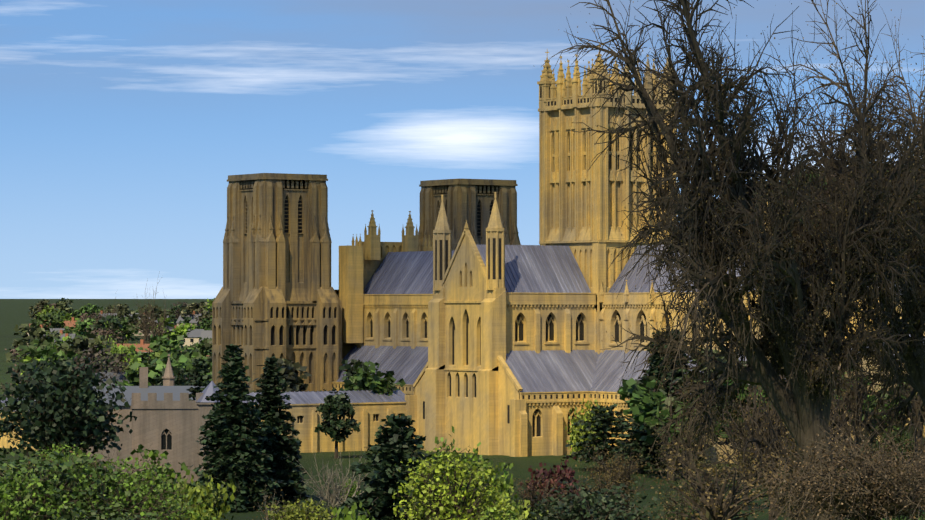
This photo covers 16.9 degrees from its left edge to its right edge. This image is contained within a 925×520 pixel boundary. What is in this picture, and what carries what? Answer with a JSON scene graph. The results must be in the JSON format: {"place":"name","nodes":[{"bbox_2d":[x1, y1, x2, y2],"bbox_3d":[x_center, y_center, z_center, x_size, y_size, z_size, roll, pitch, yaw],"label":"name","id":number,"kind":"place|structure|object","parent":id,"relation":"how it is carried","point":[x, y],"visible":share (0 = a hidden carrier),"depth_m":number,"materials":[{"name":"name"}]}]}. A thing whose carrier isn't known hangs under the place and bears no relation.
{"place":"outdoors","nodes":[
{"label":"outdoors","id":0,"kind":"place"},
{"bbox_2d":[0,216,924,519],"bbox_3d":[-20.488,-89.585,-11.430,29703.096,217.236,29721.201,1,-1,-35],"label":"ground","id":1,"kind":"structure","parent":0,"point":[12,312],"depth_m":384.52,"materials":[{"name":"green plant"}]},
{"bbox_2d":[5,344,37,375],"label":"town tree","id":2,"kind":"object","parent":1,"relation":"on","point":[15,354],"visible":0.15,"depth_m":656.55,"materials":[{"name":"green plant"}]},
{"bbox_2d":[17,356,42,384],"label":"town tree","id":3,"kind":"object","parent":1,"relation":"on","point":[27,358],"visible":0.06,"depth_m":548.52,"materials":[{"name":"green plant"}]},
{"bbox_2d":[5,324,61,362],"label":"town tree","id":4,"kind":"object","parent":1,"relation":"on","point":[36,332],"visible":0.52,"depth_m":720.87,"materials":[{"name":"green plant"}]},
{"bbox_2d":[16,337,59,369],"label":"town tree","id":5,"kind":"object","parent":1,"relation":"on","point":[32,348],"visible":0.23,"depth_m":588.13,"materials":[{"name":"green plant"}]},
{"bbox_2d":[29,299,49,320],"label":"town tree","id":6,"kind":"object","parent":1,"relation":"on","point":[41,303],"visible":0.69,"depth_m":1318.15,"materials":[{"name":"green plant"}]},
{"bbox_2d":[0,468,86,519],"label":"bush","id":7,"kind":"object","parent":1,"relation":"on","point":[20,506],"visible":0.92,"depth_m":194.96,"materials":[{"name":"green plant"}]},
{"bbox_2d":[35,305,57,319],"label":"town tree","id":8,"kind":"object","parent":1,"relation":"on","point":[45,309],"visible":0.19,"depth_m":1128.33,"materials":[{"name":"green plant"}]},
{"bbox_2d":[30,310,66,327],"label":"town tree","id":9,"kind":"object","parent":1,"relation":"on","point":[52,321],"visible":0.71,"depth_m":965.75,"materials":[{"name":"green plant"}]},
{"bbox_2d":[25,346,79,376],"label":"park tree","id":10,"kind":"object","parent":1,"relation":"on","point":[60,354],"visible":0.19,"depth_m":513.51,"materials":[{"name":"green plant"}]},
{"bbox_2d":[34,447,85,490],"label":"bush","id":11,"kind":"object","parent":1,"relation":"on","point":[80,452],"depth_m":228.99,"materials":[{"name":"green plant"}]},
{"bbox_2d":[21,437,106,489],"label":"bush","id":12,"kind":"object","parent":1,"relation":"on","point":[54,449],"visible":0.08,"depth_m":280.44,"materials":[{"name":"green plant"}]},
{"bbox_2d":[54,301,80,316],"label":"town tree","id":13,"kind":"object","parent":1,"relation":"on","point":[62,305],"visible":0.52,"depth_m":1299.42,"materials":[{"name":"green plant"}]},
{"bbox_2d":[0,353,136,459],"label":"tree","id":14,"kind":"object","parent":1,"relation":"on","point":[58,416],"visible":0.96,"depth_m":317.44,"materials":[{"name":"green plant"}]},
{"bbox_2d":[46,321,90,348],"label":"tree","id":15,"kind":"object","parent":1,"relation":"on","point":[53,342],"visible":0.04,"depth_m":590.41,"materials":[{"name":"green plant"}]},
{"bbox_2d":[36,333,113,361],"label":"town tree","id":16,"kind":"object","parent":1,"relation":"on","point":[83,344],"visible":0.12,"depth_m":526.65,"materials":[{"name":"green plant"}]},
{"bbox_2d":[0,447,155,519],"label":"bush","id":17,"kind":"object","parent":1,"relation":"on","point":[44,465],"visible":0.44,"depth_m":199.27,"materials":[{"name":"green plant"}]},
{"bbox_2d":[58,317,97,336],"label":"town tree","id":18,"kind":"object","parent":1,"relation":"on","point":[80,327],"visible":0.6,"depth_m":918.68,"materials":[{"name":"green plant"}]},
{"bbox_2d":[71,305,97,323],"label":"town tree","id":19,"kind":"object","parent":1,"relation":"on","point":[88,310],"visible":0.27,"depth_m":1052.03,"materials":[{"name":"green plant"}]},
{"bbox_2d":[73,312,101,328],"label":"town tree","id":20,"kind":"object","parent":1,"relation":"on","point":[89,316],"visible":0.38,"depth_m":990.46,"materials":[{"name":"green plant"}]},
{"bbox_2d":[66,354,115,371],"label":"park tree","id":21,"kind":"object","parent":1,"relation":"on","point":[79,356],"visible":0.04,"depth_m":490.80,"materials":[{"name":"green plant"}]},
{"bbox_2d":[80,303,102,313],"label":"town tree","id":22,"kind":"object","parent":1,"relation":"on","point":[90,306],"visible":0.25,"depth_m":1297.39,"materials":[{"name":"green plant"}]},
{"bbox_2d":[59,346,130,385],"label":"park tree","id":23,"kind":"object","parent":1,"relation":"on","point":[105,367],"visible":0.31,"depth_m":464.22,"materials":[{"name":"green plant"}]},
{"bbox_2d":[46,504,159,519],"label":"bush","id":24,"kind":"object","parent":1,"relation":"on","point":[87,514],"visible":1,"depth_m":180.59,"materials":[{"name":"green plant"}]},
{"bbox_2d":[85,352,124,371],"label":"park tree","id":25,"kind":"object","parent":1,"relation":"on","point":[109,353],"visible":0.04,"depth_m":493.21,"materials":[{"name":"green plant"}]},
{"bbox_2d":[91,291,121,334],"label":"skyline tree","id":26,"kind":"object","parent":1,"relation":"on","point":[112,313],"visible":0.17,"depth_m":891.73,"materials":[{"name":"brown plant"}]},
{"bbox_2d":[89,315,124,344],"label":"town tree","id":27,"kind":"object","parent":1,"relation":"on","point":[114,320],"visible":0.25,"depth_m":841.65,"materials":[{"name":"green plant"}]},
{"bbox_2d":[87,327,127,349],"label":"town tree","id":28,"kind":"object","parent":1,"relation":"on","point":[107,331],"visible":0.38,"depth_m":829.80,"materials":[{"name":"green plant"}]},
{"bbox_2d":[17,444,215,519],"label":"bush","id":29,"kind":"object","parent":1,"relation":"on","point":[130,485],"visible":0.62,"depth_m":200.21,"materials":[{"name":"green plant"}]},
{"bbox_2d":[97,320,136,367],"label":"tree","id":30,"kind":"object","parent":1,"relation":"on","point":[112,350],"visible":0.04,"depth_m":555.26,"materials":[{"name":"green plant"}]},
{"bbox_2d":[26,311,211,385],"bbox_3d":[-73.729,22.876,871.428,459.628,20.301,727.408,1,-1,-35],"label":"town houses","id":31,"kind":"structure","parent":1,"relation":"on","point":[193,335],"depth_m":979.25,"materials":[{"name":"stone"}]},
{"bbox_2d":[110,316,141,343],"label":"town tree","id":32,"kind":"object","parent":1,"relation":"on","point":[128,331],"visible":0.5,"depth_m":941.30,"materials":[{"name":"green plant"}]},
{"bbox_2d":[115,344,141,364],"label":"town tree","id":33,"kind":"object","parent":1,"relation":"on","point":[137,359],"visible":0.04,"depth_m":565.77,"materials":[{"name":"green plant"}]},
{"bbox_2d":[114,303,144,323],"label":"town tree","id":34,"kind":"object","parent":1,"relation":"on","point":[123,311],"visible":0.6,"depth_m":1121.46,"materials":[{"name":"green plant"}]},
{"bbox_2d":[124,304,168,342],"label":"town tree","id":35,"kind":"object","parent":1,"relation":"on","point":[159,311],"visible":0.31,"depth_m":1036.82,"materials":[{"name":"green plant"}]},
{"bbox_2d":[127,276,169,343],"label":"skyline tree","id":36,"kind":"object","parent":1,"relation":"on","point":[147,327],"visible":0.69,"depth_m":792.28,"materials":[{"name":"brown plant"}]},
{"bbox_2d":[112,334,186,362],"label":"town tree","id":37,"kind":"object","parent":1,"relation":"on","point":[173,344],"visible":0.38,"depth_m":642.23,"materials":[{"name":"green plant"}]},
{"bbox_2d":[78,354,224,482],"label":"stone building","id":38,"kind":"structure","parent":1,"relation":"on","point":[168,414],"depth_m":341.28,"materials":[{"name":"stone"}]},
{"bbox_2d":[110,444,193,516],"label":"bush","id":39,"kind":"object","parent":1,"relation":"on","point":[152,455],"visible":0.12,"depth_m":233.21,"materials":[{"name":"green plant"}]},
{"bbox_2d":[124,350,186,375],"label":"park tree","id":40,"kind":"object","parent":1,"relation":"on","point":[157,354],"depth_m":464.53,"materials":[{"name":"green plant"}]},
{"bbox_2d":[117,351,211,386],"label":"park tree","id":41,"kind":"object","parent":1,"relation":"on","point":[153,373],"visible":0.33,"depth_m":418.45,"materials":[{"name":"green plant"}]},
{"bbox_2d":[140,334,193,356],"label":"town tree","id":42,"kind":"object","parent":1,"relation":"on","point":[162,343],"visible":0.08,"depth_m":672.37,"materials":[{"name":"green plant"}]},
{"bbox_2d":[149,317,195,348],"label":"town tree","id":43,"kind":"object","parent":1,"relation":"on","point":[181,329],"visible":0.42,"depth_m":859.84,"materials":[{"name":"green plant"}]},
{"bbox_2d":[170,304,187,324],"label":"town tree","id":44,"kind":"object","parent":1,"relation":"on","point":[175,309],"visible":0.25,"depth_m":1327.79,"materials":[{"name":"green plant"}]},
{"bbox_2d":[168,302,191,317],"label":"town tree","id":45,"kind":"object","parent":1,"relation":"on","point":[185,304],"visible":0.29,"depth_m":1365.64,"materials":[{"name":"green plant"}]},
{"bbox_2d":[154,366,206,386],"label":"tree","id":46,"kind":"object","parent":1,"relation":"on","point":[181,374],"visible":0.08,"depth_m":386.19,"materials":[{"name":"green plant"}]},
{"bbox_2d":[168,348,198,359],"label":"park tree","id":47,"kind":"object","parent":1,"relation":"on","point":[185,351],"depth_m":531.88,"materials":[{"name":"green plant"}]},
{"bbox_2d":[180,301,211,324],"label":"town tree","id":48,"kind":"object","parent":1,"relation":"on","point":[195,306],"visible":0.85,"depth_m":1162.10,"materials":[{"name":"green plant"}]},
{"bbox_2d":[183,337,211,353],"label":"town tree","id":49,"kind":"object","parent":1,"relation":"on","point":[199,346],"visible":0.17,"depth_m":769.75,"materials":[{"name":"green plant"}]},
{"bbox_2d":[184,318,211,329],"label":"town tree","id":50,"kind":"object","parent":1,"relation":"on","point":[205,326],"visible":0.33,"depth_m":1039.29,"materials":[{"name":"green plant"}]},
{"bbox_2d":[185,349,211,380],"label":"park tree","id":51,"kind":"object","parent":1,"relation":"on","point":[195,355],"visible":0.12,"depth_m":515.09,"materials":[{"name":"green plant"}]},
{"bbox_2d":[186,358,211,400],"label":"tree","id":52,"kind":"object","parent":1,"relation":"on","point":[199,364],"visible":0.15,"depth_m":348.00,"materials":[{"name":"green plant"}]},
{"bbox_2d":[168,469,235,519],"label":"bush","id":53,"kind":"object","parent":1,"relation":"on","point":[209,506],"visible":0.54,"depth_m":224.22,"materials":[{"name":"green plant"}]},
{"bbox_2d":[201,339,211,356],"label":"town tree","id":54,"kind":"object","parent":1,"relation":"on","point":[209,344],"depth_m":627.22,"materials":[{"name":"green plant"}]},
{"bbox_2d":[199,298,214,317],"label":"town tree","id":55,"kind":"object","parent":1,"relation":"on","point":[209,304],"visible":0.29,"depth_m":1292.62,"materials":[{"name":"green plant"}]},
{"bbox_2d":[187,344,286,512],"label":"conifer","id":56,"kind":"object","parent":1,"relation":"on","point":[231,448],"visible":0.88,"depth_m":295.46,"materials":[{"name":"green plant"}]},
{"bbox_2d":[216,354,311,392],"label":"park tree","id":57,"kind":"object","parent":1,"relation":"on","point":[294,381],"visible":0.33,"depth_m":433.52,"materials":[{"name":"green plant"}]},
{"bbox_2d":[248,480,302,519],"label":"bush","id":58,"kind":"object","parent":1,"relation":"on","point":[266,517],"visible":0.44,"depth_m":232.16,"materials":[{"name":"brown plant"}]},
{"bbox_2d":[249,356,312,504],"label":"conifer","id":59,"kind":"object","parent":1,"relation":"on","point":[283,450],"visible":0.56,"depth_m":305.88,"materials":[{"name":"green plant"}]},
{"bbox_2d":[262,494,339,519],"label":"bush","id":60,"kind":"object","parent":1,"relation":"on","point":[296,514],"visible":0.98,"depth_m":212.96,"materials":[{"name":"green plant"}]},
{"bbox_2d":[304,499,342,519],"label":"bush","id":61,"kind":"object","parent":1,"relation":"on","point":[327,506],"visible":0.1,"depth_m":250.64,"materials":[{"name":"green plant"}]},
{"bbox_2d":[314,391,360,458],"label":"tree","id":62,"kind":"object","parent":1,"relation":"on","point":[334,427],"visible":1,"depth_m":396.15,"materials":[{"name":"green plant"}]},
{"bbox_2d":[295,444,380,515],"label":"bush","id":63,"kind":"object","parent":1,"relation":"on","point":[334,499],"visible":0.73,"depth_m":262.45,"materials":[{"name":"grey plant"}]},
{"bbox_2d":[337,478,360,497],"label":"bush","id":64,"kind":"object","parent":1,"relation":"on","point":[351,492],"visible":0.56,"depth_m":303.24,"materials":[{"name":"green plant"}]},
{"bbox_2d":[323,359,380,390],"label":"park tree","id":65,"kind":"object","parent":1,"relation":"on","point":[350,371],"visible":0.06,"depth_m":452.95,"materials":[{"name":"green plant"}]},
{"bbox_2d":[332,502,374,519],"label":"bush","id":66,"kind":"object","parent":1,"relation":"on","point":[346,511],"visible":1,"depth_m":212.98,"materials":[{"name":"green plant"}]},
{"bbox_2d":[342,361,405,395],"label":"park tree","id":67,"kind":"object","parent":1,"relation":"on","point":[373,383],"visible":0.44,"depth_m":423.33,"materials":[{"name":"green plant"}]},
{"bbox_2d":[336,413,440,519],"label":"conifer","id":68,"kind":"object","parent":1,"relation":"on","point":[395,439],"visible":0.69,"depth_m":232.20,"materials":[{"name":"green plant"}]},
{"bbox_2d":[392,443,526,519],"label":"bush","id":69,"kind":"object","parent":1,"relation":"on","point":[447,502],"visible":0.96,"depth_m":196.18,"materials":[{"name":"green plant"}]},
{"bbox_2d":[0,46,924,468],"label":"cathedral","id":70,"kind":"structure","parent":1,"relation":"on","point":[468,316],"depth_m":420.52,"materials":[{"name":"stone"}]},
{"bbox_2d":[419,426,514,516],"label":"bush","id":71,"kind":"object","parent":1,"relation":"on","point":[502,464],"visible":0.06,"depth_m":239.31,"materials":[{"name":"green plant"}]},
{"bbox_2d":[476,485,526,519],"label":"bush","id":72,"kind":"object","parent":1,"relation":"on","point":[516,496],"visible":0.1,"depth_m":221.47,"materials":[{"name":"green plant"}]},
{"bbox_2d":[479,503,524,519],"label":"bush","id":73,"kind":"object","parent":1,"relation":"on","point":[489,516],"visible":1,"depth_m":186.91,"materials":[{"name":"green plant"}]},
{"bbox_2d":[511,500,548,519],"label":"bush","id":74,"kind":"object","parent":1,"relation":"on","point":[524,512],"visible":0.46,"depth_m":202.49,"materials":[{"name":"green plant"}]},
{"bbox_2d":[509,467,578,511],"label":"bush","id":75,"kind":"object","parent":1,"relation":"on","point":[532,496],"visible":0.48,"depth_m":260.22,"materials":[{"name":"green plant"}]},
{"bbox_2d":[520,456,585,510],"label":"bush","id":76,"kind":"object","parent":1,"relation":"on","point":[558,471],"visible":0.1,"depth_m":269.99,"materials":[{"name":"red plant"}]},
{"bbox_2d":[564,395,613,456],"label":"bush","id":77,"kind":"object","parent":1,"relation":"on","point":[575,432],"visible":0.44,"depth_m":391.06,"materials":[{"name":"green plant"}]},
{"bbox_2d":[516,476,663,519],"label":"bush","id":78,"kind":"object","parent":1,"relation":"on","point":[581,508],"visible":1,"depth_m":195.62,"materials":[{"name":"green plant"}]},
{"bbox_2d":[563,404,635,469],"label":"conifer","id":79,"kind":"object","parent":1,"relation":"on","point":[606,423],"visible":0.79,"depth_m":367.64,"materials":[{"name":"green plant"}]},
{"bbox_2d":[577,465,635,503],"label":"bush","id":80,"kind":"object","parent":1,"relation":"on","point":[594,489],"visible":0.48,"depth_m":274.12,"materials":[{"name":"green plant"}]},
{"bbox_2d":[575,433,659,506],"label":"bush","id":81,"kind":"object","parent":1,"relation":"on","point":[627,473],"visible":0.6,"depth_m":284.69,"materials":[{"name":"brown plant"}]},
{"bbox_2d":[615,486,645,508],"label":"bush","id":82,"kind":"object","parent":1,"relation":"on","point":[630,500],"visible":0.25,"depth_m":278.51,"materials":[{"name":"green plant"}]},
{"bbox_2d":[607,417,674,473],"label":"conifer","id":83,"kind":"object","parent":1,"relation":"on","point":[637,449],"visible":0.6,"depth_m":360.18,"materials":[{"name":"green plant"}]},
{"bbox_2d":[642,381,690,472],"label":"tree","id":84,"kind":"object","parent":1,"relation":"on","point":[680,391],"depth_m":362.38,"materials":[{"name":"green plant"}]},
{"bbox_2d":[627,329,706,469],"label":"conifer","id":85,"kind":"object","parent":1,"relation":"on","point":[654,363],"visible":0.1,"depth_m":372.54,"materials":[{"name":"green plant"}]},
{"bbox_2d":[616,377,725,480],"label":"tree","id":86,"kind":"object","parent":1,"relation":"on","point":[642,404],"visible":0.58,"depth_m":345.48,"materials":[{"name":"green plant"}]},
{"bbox_2d":[649,484,700,518],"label":"bush","id":87,"kind":"object","parent":1,"relation":"on","point":[674,500],"visible":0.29,"depth_m":248.47,"materials":[{"name":"green plant"}]},
{"bbox_2d":[617,348,746,477],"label":"tree","id":88,"kind":"object","parent":1,"relation":"on","point":[666,401],"visible":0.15,"depth_m":351.78,"materials":[{"name":"green plant"}]},
{"bbox_2d":[663,503,701,519],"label":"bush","id":89,"kind":"object","parent":1,"relation":"on","point":[674,514],"visible":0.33,"depth_m":241.27,"materials":[{"name":"green plant"}]},
{"bbox_2d":[645,364,738,490],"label":"bush","id":90,"kind":"object","parent":1,"relation":"on","point":[684,443],"visible":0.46,"depth_m":325.78,"materials":[{"name":"brown plant"}]},
{"bbox_2d":[641,438,743,512],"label":"bush","id":91,"kind":"object","parent":1,"relation":"on","point":[690,488],"visible":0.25,"depth_m":270.93,"materials":[{"name":"brown plant"}]},
{"bbox_2d":[640,435,798,519],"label":"bush","id":92,"kind":"object","parent":1,"relation":"on","point":[719,507],"visible":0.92,"depth_m":219.74,"materials":[{"name":"brown plant"}]},
{"bbox_2d":[542,0,924,519],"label":"great tree","id":93,"kind":"object","parent":1,"relation":"on","point":[779,259],"visible":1,"depth_m":134.70,"materials":[{"name":"brown plant"}]},
{"bbox_2d":[687,365,785,474],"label":"tree","id":94,"kind":"object","parent":1,"relation":"on","point":[744,400],"visible":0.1,"depth_m":340.76,"materials":[{"name":"brown plant"}]},
{"bbox_2d":[706,397,793,510],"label":"bush","id":95,"kind":"object","parent":1,"relation":"on","point":[748,462],"visible":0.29,"depth_m":295.11,"materials":[{"name":"brown plant"}]},
{"bbox_2d":[717,364,788,481],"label":"tree","id":96,"kind":"object","parent":1,"relation":"on","point":[747,415],"visible":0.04,"depth_m":340.28,"materials":[{"name":"brown plant"}]},
{"bbox_2d":[703,323,853,519],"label":"bush","id":97,"kind":"object","parent":1,"relation":"on","point":[754,434],"visible":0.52,"depth_m":250.23,"materials":[{"name":"brown plant"}]},
{"bbox_2d":[763,421,852,458],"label":"tree","id":98,"kind":"object","parent":1,"relation":"on","point":[791,437],"visible":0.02,"depth_m":330.58,"materials":[{"name":"brown plant"}]},
{"bbox_2d":[774,407,859,519],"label":"bush","id":99,"kind":"object","parent":1,"relation":"on","point":[797,516],"visible":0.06,"depth_m":239.29,"materials":[{"name":"brown plant"}]},
{"bbox_2d":[727,415,924,519],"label":"hedge bush","id":100,"kind":"object","parent":1,"relation":"on","point":[898,491],"visible":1,"depth_m":120.33,"materials":[{"name":"brown plant"}]},
{"bbox_2d":[762,314,903,491],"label":"bush","id":101,"kind":"object","parent":1,"relation":"on","point":[856,409],"visible":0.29,"depth_m":312.01,"materials":[{"name":"brown plant"}]},
{"bbox_2d":[761,0,924,465],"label":"great tree","id":102,"kind":"object","parent":1,"relation":"on","point":[915,330],"visible":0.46,"depth_m":145.39,"materials":[{"name":"brown plant"}]},
{"bbox_2d":[833,364,916,463],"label":"tree","id":103,"kind":"object","parent":1,"relation":"on","point":[885,405],"visible":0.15,"depth_m":364.25,"materials":[{"name":"brown plant"}]},
{"bbox_2d":[872,428,913,464],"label":"bush","id":104,"kind":"object","parent":1,"relation":"on","point":[896,439],"visible":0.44,"depth_m":351.44,"materials":[{"name":"green plant"}]},
{"bbox_2d":[867,365,924,478],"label":"bush","id":105,"kind":"object","parent":1,"relation":"on","point":[918,425],"visible":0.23,"depth_m":282.77,"materials":[{"name":"brown plant"}]},
{"bbox_2d":[883,401,924,478],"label":"bush","id":106,"kind":"object","parent":1,"relation":"on","point":[912,442],"visible":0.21,"depth_m":225.50,"materials":[{"name":"brown plant"}]},
{"bbox_2d":[0,0,924,298],"label":"sky","id":107,"kind":"structure","parent":0,"point":[125,124],"materials":[{"name":"blue"}]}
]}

